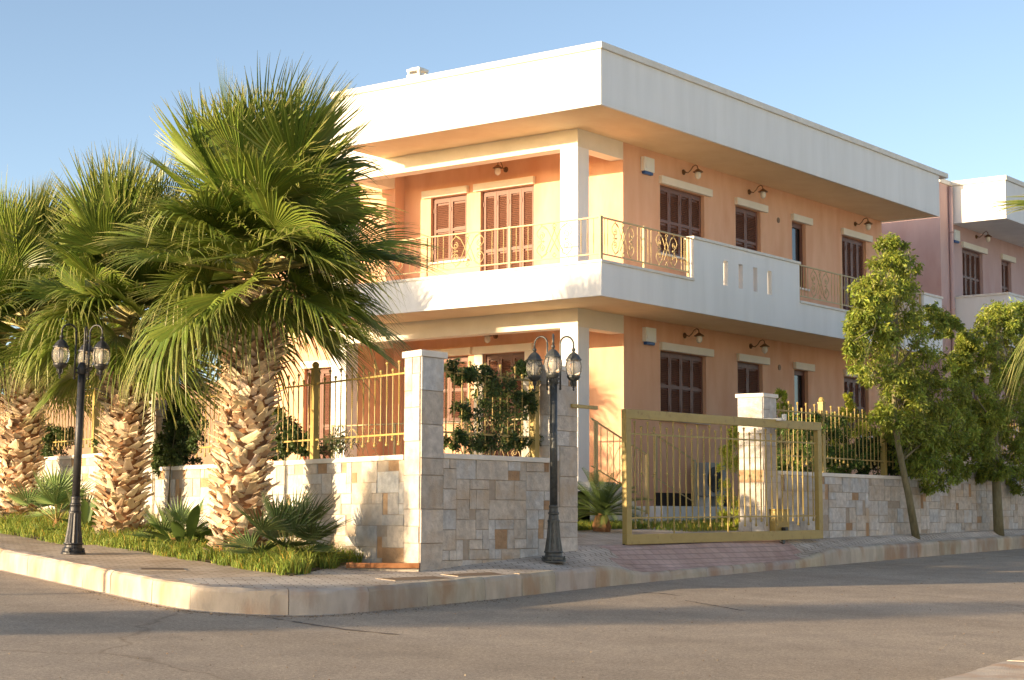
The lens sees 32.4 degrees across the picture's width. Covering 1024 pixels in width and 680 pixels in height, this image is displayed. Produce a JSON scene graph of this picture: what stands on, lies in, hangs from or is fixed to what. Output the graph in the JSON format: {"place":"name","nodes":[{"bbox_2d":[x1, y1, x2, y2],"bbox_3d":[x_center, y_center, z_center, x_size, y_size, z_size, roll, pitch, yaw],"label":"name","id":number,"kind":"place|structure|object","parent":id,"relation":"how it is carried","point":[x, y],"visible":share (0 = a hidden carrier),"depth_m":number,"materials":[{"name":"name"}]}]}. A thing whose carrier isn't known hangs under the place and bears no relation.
{"place":"outdoors","nodes":[
{"label":"outdoors","id":0,"kind":"place"},
{"bbox_2d":[0,508,365,575],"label":"verge ground","id":1,"kind":"structure","parent":0,"point":[316,568],"depth_m":21.62,"materials":[{"name":"green plant"}]},
{"bbox_2d":[3,463,99,526],"bbox_3d":[-6.934,2.424,27.012,1.777,1.114,1.525,-4,-7,37],"label":"dwarf fan palm","id":2,"kind":"object","parent":1,"relation":"on","point":[53,491],"visible":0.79,"depth_m":26.85,"materials":[{"name":"green plant"}]},
{"bbox_2d":[0,164,111,519],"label":"palm tree","id":3,"kind":"object","parent":1,"relation":"on","point":[21,226],"visible":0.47,"depth_m":29.00,"materials":[{"name":"green plant"}]},
{"bbox_2d":[0,453,141,513],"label":"garden wall","id":4,"kind":"structure","parent":1,"relation":"on","point":[89,466],"depth_m":29.08,"materials":[{"name":"stone"}]},
{"bbox_2d":[0,383,103,453],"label":"fence","id":5,"kind":"object","parent":4,"relation":"on","point":[95,422],"visible":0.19,"depth_m":29.48,"materials":[{"name":"gold metal"}]},
{"bbox_2d":[41,490,101,531],"bbox_3d":[-6.336,2.566,26.230,0.965,0.673,1.077,-1,-6,11],"label":"broadleaf plant","id":6,"kind":"object","parent":1,"relation":"on","point":[87,513],"visible":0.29,"depth_m":26.33,"materials":[{"name":"green plant"}]},
{"bbox_2d":[0,135,286,535],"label":"palm tree","id":7,"kind":"object","parent":1,"relation":"on","point":[123,479],"visible":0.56,"depth_m":25.35,"materials":[{"name":"green plant"}]},
{"bbox_2d":[141,400,167,525],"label":"wall pillar","id":8,"kind":"structure","parent":1,"relation":"on","point":[158,419],"depth_m":26.72,"materials":[{"name":"stone"}]},
{"bbox_2d":[125,493,213,543],"bbox_3d":[-4.363,2.442,23.232,1.360,0.844,1.390,-4,-7,37],"label":"dwarf fan palm","id":9,"kind":"object","parent":1,"relation":"on","point":[165,525],"visible":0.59,"depth_m":23.17,"materials":[{"name":"green plant"}]},
{"bbox_2d":[141,498,211,548],"bbox_3d":[-4.203,2.399,22.730,1.235,0.766,1.199,2,-6,-18],"label":"broadleaf plant","id":10,"kind":"object","parent":1,"relation":"on","point":[177,529],"visible":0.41,"depth_m":22.57,"materials":[{"name":"green plant"}]},
{"bbox_2d":[84,50,450,562],"bbox_3d":[-3.026,-0.356,22.012,4.457,6.490,4.466,-4,-7,37],"label":"palm tree","id":11,"kind":"object","parent":1,"relation":"on","point":[277,180],"visible":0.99,"depth_m":21.59,"materials":[{"name":"green plant"}]},
{"bbox_2d":[154,455,404,571],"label":"garden wall","id":12,"kind":"structure","parent":1,"relation":"on","point":[367,494],"depth_m":21.83,"materials":[{"name":"stone"}]},
{"bbox_2d":[167,360,404,465],"bbox_3d":[-3.190,1.005,23.830,0.106,1.280,7.100,4,-7,-35],"label":"fence","id":13,"kind":"object","parent":12,"relation":"on","point":[314,439],"visible":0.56,"depth_m":22.82,"materials":[{"name":"gold metal"}]},
{"bbox_2d":[211,483,352,565],"bbox_3d":[-2.603,2.207,20.709,1.681,1.070,1.710,-4,-7,37],"label":"dwarf fan palm","id":14,"kind":"object","parent":1,"relation":"on","point":[287,521],"visible":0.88,"depth_m":20.58,"materials":[{"name":"green plant"}]},
{"bbox_2d":[0,532,1023,679],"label":"road","id":15,"kind":"structure","parent":0,"point":[51,631],"depth_m":16.29,"materials":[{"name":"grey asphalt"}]},
{"bbox_2d":[0,570,339,615],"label":"gutter","id":16,"kind":"object","parent":15,"relation":"on","point":[144,601],"visible":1,"depth_m":18.54,"materials":[{"name":"concrete"}]},
{"bbox_2d":[266,592,737,634],"bbox_3d":[0.385,2.845,18.534,2.151,0.150,6.121,-5,-8,42],"label":"tar seam","id":17,"kind":"object","parent":15,"relation":"on","point":[398,634],"visible":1,"depth_m":16.62,"materials":[{"name":"black asphalt"}]},
{"bbox_2d":[0,535,1023,614],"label":"kerb","id":18,"kind":"structure","parent":15,"relation":"on","point":[220,598],"depth_m":19.70,"materials":[{"name":"concrete"}]},
{"bbox_2d":[940,655,1023,679],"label":"opposite kerb","id":19,"kind":"structure","parent":15,"relation":"on","point":[1012,669],"depth_m":13.23,"materials":[{"name":"concrete"}]},
{"bbox_2d":[0,529,1023,588],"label":"pavement","id":20,"kind":"structure","parent":0,"point":[601,548],"depth_m":22.87,"materials":[{"name":"grey concrete"}]},
{"bbox_2d":[52,323,110,553],"bbox_3d":[-5.354,1.217,21.801,0.692,2.842,0.704,-3,-8,37],"label":"street lamp","id":21,"kind":"object","parent":20,"relation":"on","point":[97,355],"visible":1,"depth_m":21.77,"materials":[{"name":"metal"}]},
{"bbox_2d":[139,568,185,570],"bbox_3d":[-3.885,2.564,19.619,0.506,0.058,0.340,1,-6,-12],"label":"access cover","id":22,"kind":"object","parent":20,"relation":"on","point":[174,569],"visible":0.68,"depth_m":19.57,"materials":[{"name":"grey metal"}]},
{"bbox_2d":[346,562,419,571],"bbox_3d":[-1.482,2.675,20.526,0.842,0.175,0.512,0,-6,1],"label":"metal tray","id":23,"kind":"object","parent":20,"relation":"on","point":[408,567],"visible":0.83,"depth_m":20.28,"materials":[{"name":"metal"}]},
{"bbox_2d":[375,576,453,580],"bbox_3d":[-1.061,2.623,19.296,0.831,0.057,0.340,5,-8,-42],"label":"access cover","id":24,"kind":"object","parent":20,"relation":"on","point":[415,578],"visible":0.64,"depth_m":19.24,"materials":[{"name":"grey metal"}]},
{"bbox_2d":[402,349,447,571],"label":"corner pillar","id":25,"kind":"structure","parent":20,"relation":"on","point":[423,461],"depth_m":20.62,"materials":[{"name":"stone"}]},
{"bbox_2d":[440,572,507,576],"bbox_3d":[-0.423,2.691,20.146,0.750,0.058,0.320,5,-7,-40],"label":"access cover","id":26,"kind":"object","parent":20,"relation":"on","point":[474,574],"visible":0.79,"depth_m":20.09,"materials":[{"name":"grey metal"}]},
{"bbox_2d":[442,453,549,568],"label":"garden wall","id":27,"kind":"structure","parent":20,"relation":"on","point":[495,508],"depth_m":21.53,"materials":[{"name":"stone"}]},
{"bbox_2d":[444,359,540,457],"bbox_3d":[-0.285,0.794,21.822,0.106,1.280,2.140,-4,-7,37],"label":"fence","id":28,"kind":"object","parent":27,"relation":"on","point":[534,432],"visible":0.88,"depth_m":22.06,"materials":[{"name":"gold metal"}]},
{"bbox_2d":[443,356,543,456],"bbox_3d":[-0.181,1.318,21.992,0.496,2.288,2.052,-4,-7,37],"label":"shrub","id":29,"kind":"object","parent":28,"relation":"attached to","point":[470,375],"visible":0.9,"depth_m":21.83,"materials":[{"name":"green plant"}]},
{"bbox_2d":[526,334,581,562],"bbox_3d":[0.470,1.355,22.118,0.667,2.842,0.716,-4,-7,37],"label":"street lamp","id":30,"kind":"object","parent":20,"relation":"on","point":[553,551],"visible":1,"depth_m":22.02,"materials":[{"name":"metal"}]},
{"bbox_2d":[521,365,597,551],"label":"gate pillar","id":31,"kind":"structure","parent":20,"relation":"on","point":[567,447],"depth_m":22.78,"materials":[{"name":"stone"}]},
{"bbox_2d":[621,409,822,544],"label":"sliding gate","id":32,"kind":"structure","parent":20,"relation":"on","point":[628,536],"depth_m":26.00,"materials":[{"name":"gold metal"}]},
{"bbox_2d":[735,393,786,531],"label":"gate pillar","id":33,"kind":"structure","parent":20,"relation":"on","point":[757,405],"depth_m":27.78,"materials":[{"name":"stone"}]},
{"bbox_2d":[769,509,789,530],"bbox_3d":[4.248,2.906,27.798,0.195,0.485,0.500,-4,-7,37],"label":"gate motor","id":34,"kind":"object","parent":20,"relation":"on","point":[782,526],"visible":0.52,"depth_m":27.70,"materials":[{"name":"gold metal"}]},
{"bbox_2d":[778,471,940,537],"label":"garden wall","id":35,"kind":"structure","parent":20,"relation":"on","point":[855,505],"depth_m":30.29,"materials":[{"name":"stone"}]},
{"bbox_2d":[776,397,927,475],"bbox_3d":[5.999,1.701,30.664,0.106,1.280,6.300,-4,-7,37],"label":"fence","id":36,"kind":"object","parent":35,"relation":"on","point":[883,461],"visible":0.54,"depth_m":30.01,"materials":[{"name":"gold metal"}]},
{"bbox_2d":[841,231,986,539],"bbox_3d":[7.334,0.906,31.813,1.269,5.506,6.543,-4,-7,37],"label":"street tree","id":37,"kind":"object","parent":20,"relation":"on","point":[933,433],"visible":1,"depth_m":31.18,"materials":[{"name":"green plant"}]},
{"bbox_2d":[926,459,1023,532],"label":"garden wall","id":38,"kind":"structure","parent":20,"relation":"on","point":[965,506],"depth_m":34.28,"materials":[{"name":"stone"}]},
{"bbox_2d":[938,399,1020,453],"bbox_3d":[11.045,2.032,37.380,0.106,1.280,10.500,-4,-7,37],"label":"fence","id":39,"kind":"object","parent":38,"relation":"on","point":[1002,445],"visible":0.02,"depth_m":35.98,"materials":[{"name":"gold metal"}]},
{"bbox_2d":[952,296,1023,535],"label":"street tree","id":40,"kind":"object","parent":20,"relation":"on","point":[995,412],"visible":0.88,"depth_m":34.34,"materials":[{"name":"green plant"}]},
{"bbox_2d":[0,0,1023,394],"label":"sky","id":41,"kind":"structure","parent":0,"point":[937,84],"materials":[{"name":"blue"}]},
{"bbox_2d":[632,523,738,532],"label":"garden ground","id":42,"kind":"structure","parent":0,"point":[671,531],"depth_m":29.38,"materials":[{"name":"brown soil"}]},
{"bbox_2d":[40,422,101,456],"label":"shrub","id":43,"kind":"object","parent":42,"relation":"on","point":[47,450],"visible":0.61,"depth_m":30.61,"materials":[{"name":"green plant"}]},
{"bbox_2d":[147,398,208,508],"bbox_3d":[-4.997,1.823,26.285,0.692,2.095,1.689,3,-6,-28],"label":"shrub","id":44,"kind":"object","parent":42,"relation":"on","point":[175,454],"visible":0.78,"depth_m":26.02,"materials":[{"name":"green plant"}]},
{"bbox_2d":[268,406,309,460],"bbox_3d":[-2.970,1.736,23.688,0.555,1.771,1.432,5,-7,-39],"label":"shrub","id":45,"kind":"object","parent":42,"relation":"on","point":[283,454],"visible":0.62,"depth_m":23.62,"materials":[{"name":"green plant"}]},
{"bbox_2d":[301,424,364,458],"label":"shrub","id":46,"kind":"object","parent":42,"relation":"on","point":[324,448],"visible":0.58,"depth_m":23.22,"materials":[{"name":"green plant"}]},
{"bbox_2d":[0,41,947,524],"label":"house","id":47,"kind":"structure","parent":42,"relation":"on","point":[586,235],"depth_m":34.20,"materials":[{"name":"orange paint"}]},
{"bbox_2d":[300,360,331,458],"bbox_3d":[-3.819,1.711,36.988,1.560,2.575,0.225,-4,-7,37],"label":"balcony door","id":48,"kind":"structure","parent":47,"relation":"in","point":[323,364],"depth_m":37.19,"materials":[{"name":"beige paint"}]},
{"bbox_2d":[421,185,468,264],"bbox_3d":[-1.321,-2.314,35.879,1.200,1.530,0.225,-4,-7,37],"label":"window","id":49,"kind":"structure","parent":47,"relation":"in","point":[450,213],"depth_m":35.87,"materials":[{"name":"wood"}]},
{"bbox_2d":[431,347,471,423],"bbox_3d":[-1.274,0.931,35.514,1.260,1.500,0.225,-4,-7,37],"label":"window","id":50,"kind":"structure","parent":47,"relation":"in","point":[458,352],"depth_m":35.43,"materials":[{"name":"wood"}]},
{"bbox_2d":[484,335,497,342],"bbox_3d":[-0.416,-0.078,34.652,0.210,0.300,0.421,-4,-7,37],"label":"wall lamp","id":51,"kind":"object","parent":47,"relation":"attached to","point":[487,339],"visible":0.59,"depth_m":34.52,"materials":[{"name":"glass"}]},
{"bbox_2d":[493,162,507,174],"bbox_3d":[-0.216,-3.383,34.836,0.210,0.300,0.421,-4,-7,37],"label":"wall lamp","id":52,"kind":"object","parent":47,"relation":"attached to","point":[497,168],"visible":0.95,"depth_m":34.72,"materials":[{"name":"glass"}]},
{"bbox_2d":[472,343,533,456],"bbox_3d":[-0.143,1.474,34.601,1.460,2.755,0.225,-4,-7,37],"label":"balcony door","id":53,"kind":"structure","parent":47,"relation":"in","point":[507,360],"depth_m":34.69,"materials":[{"name":"beige paint"}]},
{"bbox_2d":[473,176,534,270],"bbox_3d":[-0.125,-1.890,34.929,1.500,2.555,0.225,-4,-7,37],"label":"balcony door","id":54,"kind":"structure","parent":47,"relation":"in","point":[512,207],"depth_m":34.98,"materials":[{"name":"beige paint"}]},
{"bbox_2d":[641,156,654,175],"bbox_3d":[2.619,-3.344,33.943,0.108,0.330,0.360,-4,-7,37],"label":"alarm siren","id":55,"kind":"object","parent":47,"relation":"attached to","point":[647,165],"visible":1,"depth_m":33.86,"materials":[{"name":"white plastic"}]},
{"bbox_2d":[642,327,655,345],"bbox_3d":[2.627,-0.068,33.641,0.108,0.330,0.360,-4,-7,37],"label":"alarm siren","id":56,"kind":"object","parent":47,"relation":"attached to","point":[648,335],"visible":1,"depth_m":33.55,"materials":[{"name":"white plastic"}]},
{"bbox_2d":[659,175,712,260],"bbox_3d":[3.401,-2.348,35.042,0.225,1.560,1.950,-4,-7,37],"label":"window","id":57,"kind":"structure","parent":47,"relation":"in","point":[680,211],"depth_m":34.96,"materials":[{"name":"wood"}]},
{"bbox_2d":[659,342,713,424],"bbox_3d":[3.386,0.875,34.714,0.225,1.520,1.970,-4,-7,37],"label":"window","id":58,"kind":"structure","parent":47,"relation":"in","point":[681,385],"depth_m":34.69,"materials":[{"name":"wood"}]},
{"bbox_2d":[682,165,702,178],"bbox_3d":[3.595,-3.325,34.978,0.421,0.300,0.210,-4,-7,37],"label":"wall lamp","id":59,"kind":"object","parent":47,"relation":"attached to","point":[697,172],"visible":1,"depth_m":34.88,"materials":[{"name":"glass"}]},
{"bbox_2d":[683,328,703,342],"bbox_3d":[3.584,-0.079,34.654,0.421,0.300,0.210,-4,-7,37],"label":"wall lamp","id":60,"kind":"object","parent":47,"relation":"attached to","point":[699,336],"visible":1,"depth_m":34.55,"materials":[{"name":"glass"}]},
{"bbox_2d":[696,462,725,506],"bbox_3d":[3.877,2.851,34.726,0.409,0.857,0.780,-4,-7,37],"label":"air conditioner","id":61,"kind":"object","parent":47,"relation":"on","point":[707,494],"visible":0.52,"depth_m":34.45,"materials":[{"name":"metal"}]},
{"bbox_2d":[734,197,767,250],"bbox_3d":[4.983,-2.136,37.127,0.225,1.560,1.340,-4,-7,37],"label":"window","id":62,"kind":"structure","parent":47,"relation":"in","point":[746,220],"depth_m":37.12,"materials":[{"name":"wood"}]},
{"bbox_2d":[736,353,769,393],"bbox_3d":[4.979,1.089,36.814,0.225,1.520,1.320,-4,-7,37],"label":"window","id":63,"kind":"structure","parent":47,"relation":"in","point":[748,374],"depth_m":36.81,"materials":[{"name":"wood"}]},
{"bbox_2d":[748,185,767,198],"bbox_3d":[5.180,-3.108,37.067,0.421,0.300,0.210,-4,-7,37],"label":"wall lamp","id":64,"kind":"object","parent":47,"relation":"attached to","point":[762,192],"visible":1,"depth_m":36.97,"materials":[{"name":"glass"}]},
{"bbox_2d":[749,339,769,353],"bbox_3d":[5.170,0.139,36.743,0.421,0.300,0.210,-4,-7,37],"label":"wall lamp","id":65,"kind":"object","parent":47,"relation":"attached to","point":[764,346],"visible":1,"depth_m":36.65,"materials":[{"name":"metal"}]},
{"bbox_2d":[791,213,812,290],"bbox_3d":[6.338,-1.915,38.910,0.225,1.640,0.920,-4,-7,37],"label":"window","id":66,"kind":"structure","parent":47,"relation":"in","point":[797,255],"depth_m":39.02,"materials":[{"name":"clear glass"}]},
{"bbox_2d":[793,362,814,419],"bbox_3d":[6.335,1.270,38.601,0.225,1.520,0.900,-4,-7,37],"label":"window","id":67,"kind":"structure","parent":47,"relation":"in","point":[799,376],"depth_m":38.71,"materials":[{"name":"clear glass"}]},
{"bbox_2d":[841,228,872,309],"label":"balcony door","id":68,"kind":"structure","parent":47,"relation":"in","point":[852,250],"depth_m":41.00,"materials":[{"name":"beige paint"}]},
{"bbox_2d":[843,369,873,437],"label":"window","id":69,"kind":"structure","parent":47,"relation":"in","point":[850,385],"depth_m":40.81,"materials":[{"name":"wood"}]},
{"bbox_2d":[854,218,872,229],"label":"wall lamp","id":70,"kind":"object","parent":47,"relation":"attached to","point":[868,224],"visible":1,"depth_m":40.93,"materials":[{"name":"glass"}]},
{"bbox_2d":[578,468,652,531],"bbox_3d":[1.392,2.598,28.179,1.607,1.140,1.556,-4,-7,37],"label":"cycad","id":71,"kind":"object","parent":42,"relation":"on","point":[602,502],"visible":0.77,"depth_m":28.02,"materials":[{"name":"green plant"}]},
{"bbox_2d":[577,517,738,531],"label":"grass","id":72,"kind":"structure","parent":42,"relation":"on","point":[617,524],"depth_m":29.69,"materials":[{"name":"green plant"}]},
{"bbox_2d":[716,425,738,530],"bbox_3d":[3.766,2.411,30.265,0.511,2.094,0.621,-4,-7,37],"label":"conifer","id":73,"kind":"object","parent":42,"relation":"on","point":[724,484],"visible":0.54,"depth_m":30.23,"materials":[{"name":"green plant"}]},
{"bbox_2d":[773,388,794,466],"bbox_3d":[4.719,2.101,30.931,0.455,2.553,0.481,-4,-7,37],"label":"conifer","id":74,"kind":"object","parent":42,"relation":"on","point":[783,393],"visible":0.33,"depth_m":30.98,"materials":[{"name":"green plant"}]},
{"bbox_2d":[776,411,891,474],"bbox_3d":[5.442,2.176,30.461,1.155,1.887,3.548,-4,-7,37],"label":"shrub","id":75,"kind":"object","parent":42,"relation":"on","point":[843,469],"visible":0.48,"depth_m":30.10,"materials":[{"name":"green plant"}]},
{"bbox_2d":[828,392,872,473],"bbox_3d":[6.574,2.296,33.832,1.072,2.620,1.795,-4,-7,37],"label":"conifer","id":76,"kind":"object","parent":42,"relation":"on","point":[849,403],"visible":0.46,"depth_m":33.75,"materials":[{"name":"green plant"}]},
{"bbox_2d":[846,427,946,476],"bbox_3d":[7.121,2.418,32.502,0.892,1.822,3.332,-4,-7,37],"label":"shrub","id":77,"kind":"object","parent":42,"relation":"on","point":[890,471],"visible":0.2,"depth_m":31.86,"materials":[{"name":"green plant"}]},
{"bbox_2d":[882,175,1023,475],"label":"house","id":78,"kind":"structure","parent":42,"relation":"on","point":[968,276],"depth_m":45.43,"materials":[{"name":"pink paint"}]},
{"bbox_2d":[953,229,959,243],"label":"alarm siren","id":79,"kind":"object","parent":78,"relation":"attached to","point":[956,236],"visible":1,"depth_m":45.65,"materials":[{"name":"white plastic"}]},
{"bbox_2d":[961,241,987,294],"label":"window","id":80,"kind":"structure","parent":78,"relation":"in","point":[970,260],"depth_m":46.66,"materials":[{"name":"beige paint"}]},
{"bbox_2d":[968,369,989,425],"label":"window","id":81,"kind":"structure","parent":78,"relation":"in","point":[974,397],"depth_m":46.47,"materials":[{"name":"wood"}]},
{"bbox_2d":[975,231,991,241],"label":"wall lamp","id":82,"kind":"object","parent":78,"relation":"attached to","point":[987,237],"visible":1,"depth_m":46.72,"materials":[{"name":"glass"}]},
{"bbox_2d":[1000,254,1015,292],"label":"window","id":83,"kind":"structure","parent":78,"relation":"in","point":[1004,265],"depth_m":48.56,"materials":[{"name":"beige paint"}]},
{"bbox_2d":[910,395,1018,460],"bbox_3d":[10.024,2.618,38.762,1.279,2.795,5.628,-4,-7,37],"label":"shrub","id":84,"kind":"object","parent":42,"relation":"on","point":[949,421],"visible":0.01,"depth_m":37.59,"materials":[{"name":"green plant"}]},
{"bbox_3d":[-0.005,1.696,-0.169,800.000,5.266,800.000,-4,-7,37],"label":"ground","id":85,"kind":"structure","parent":0,"visible":0},
{"bbox_2d":[982,195,1023,416],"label":"palm tree","id":86,"kind":"object","parent":85,"relation":"on","point":[1015,202],"visible":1,"depth_m":14.49,"materials":[{"name":"green plant"}]}
]}

